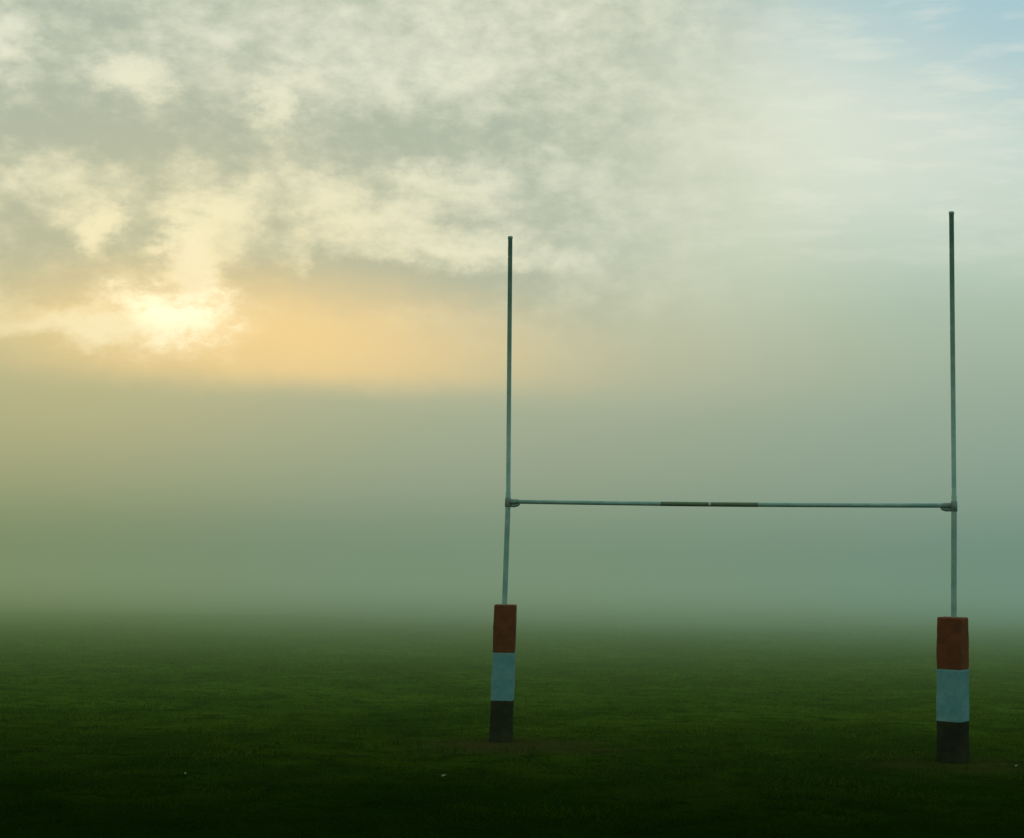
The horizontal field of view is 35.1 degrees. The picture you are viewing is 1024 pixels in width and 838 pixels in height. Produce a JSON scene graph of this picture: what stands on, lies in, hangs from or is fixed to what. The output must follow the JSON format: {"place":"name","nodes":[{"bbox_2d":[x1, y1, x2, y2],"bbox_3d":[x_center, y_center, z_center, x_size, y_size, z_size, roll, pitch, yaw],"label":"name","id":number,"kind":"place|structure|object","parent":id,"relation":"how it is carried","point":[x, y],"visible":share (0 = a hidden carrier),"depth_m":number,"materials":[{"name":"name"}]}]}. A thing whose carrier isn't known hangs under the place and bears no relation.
{"place":"outdoors","nodes":[
{"label":"outdoors","id":0,"kind":"place"},
{"bbox_2d":[0,539,1023,837],"bbox_3d":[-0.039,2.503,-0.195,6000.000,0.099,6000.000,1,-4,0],"label":"grass field","id":1,"kind":"structure","parent":0,"point":[646,587],"depth_m":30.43,"materials":[{"name":"green plant"}]},
{"bbox_2d":[489,604,516,741],"bbox_3d":[-0.115,3.269,20.858,0.330,1.750,0.307,1,-4,0],"label":"goal post pad","id":2,"kind":"object","parent":1,"relation":"on","point":[503,675],"visible":1,"depth_m":20.72,"materials":[{"name":"fabric"}]},
{"bbox_2d":[502,211,956,616],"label":"rugby goal posts","id":3,"kind":"object","parent":1,"relation":"on","point":[951,506],"visible":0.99,"depth_m":20.18,"materials":[{"name":"metal"}]},
{"bbox_2d":[936,616,969,763],"bbox_3d":[5.315,3.261,19.541,0.317,1.730,0.318,-2,-6,37],"label":"goal post pad","id":4,"kind":"object","parent":1,"relation":"on","point":[952,697],"visible":1,"depth_m":19.42,"materials":[{"name":"fabric"}]},
{"bbox_2d":[0,0,1023,554],"label":"sky","id":5,"kind":"structure","parent":0,"point":[254,253],"materials":[{"name":"grey"}]}
]}

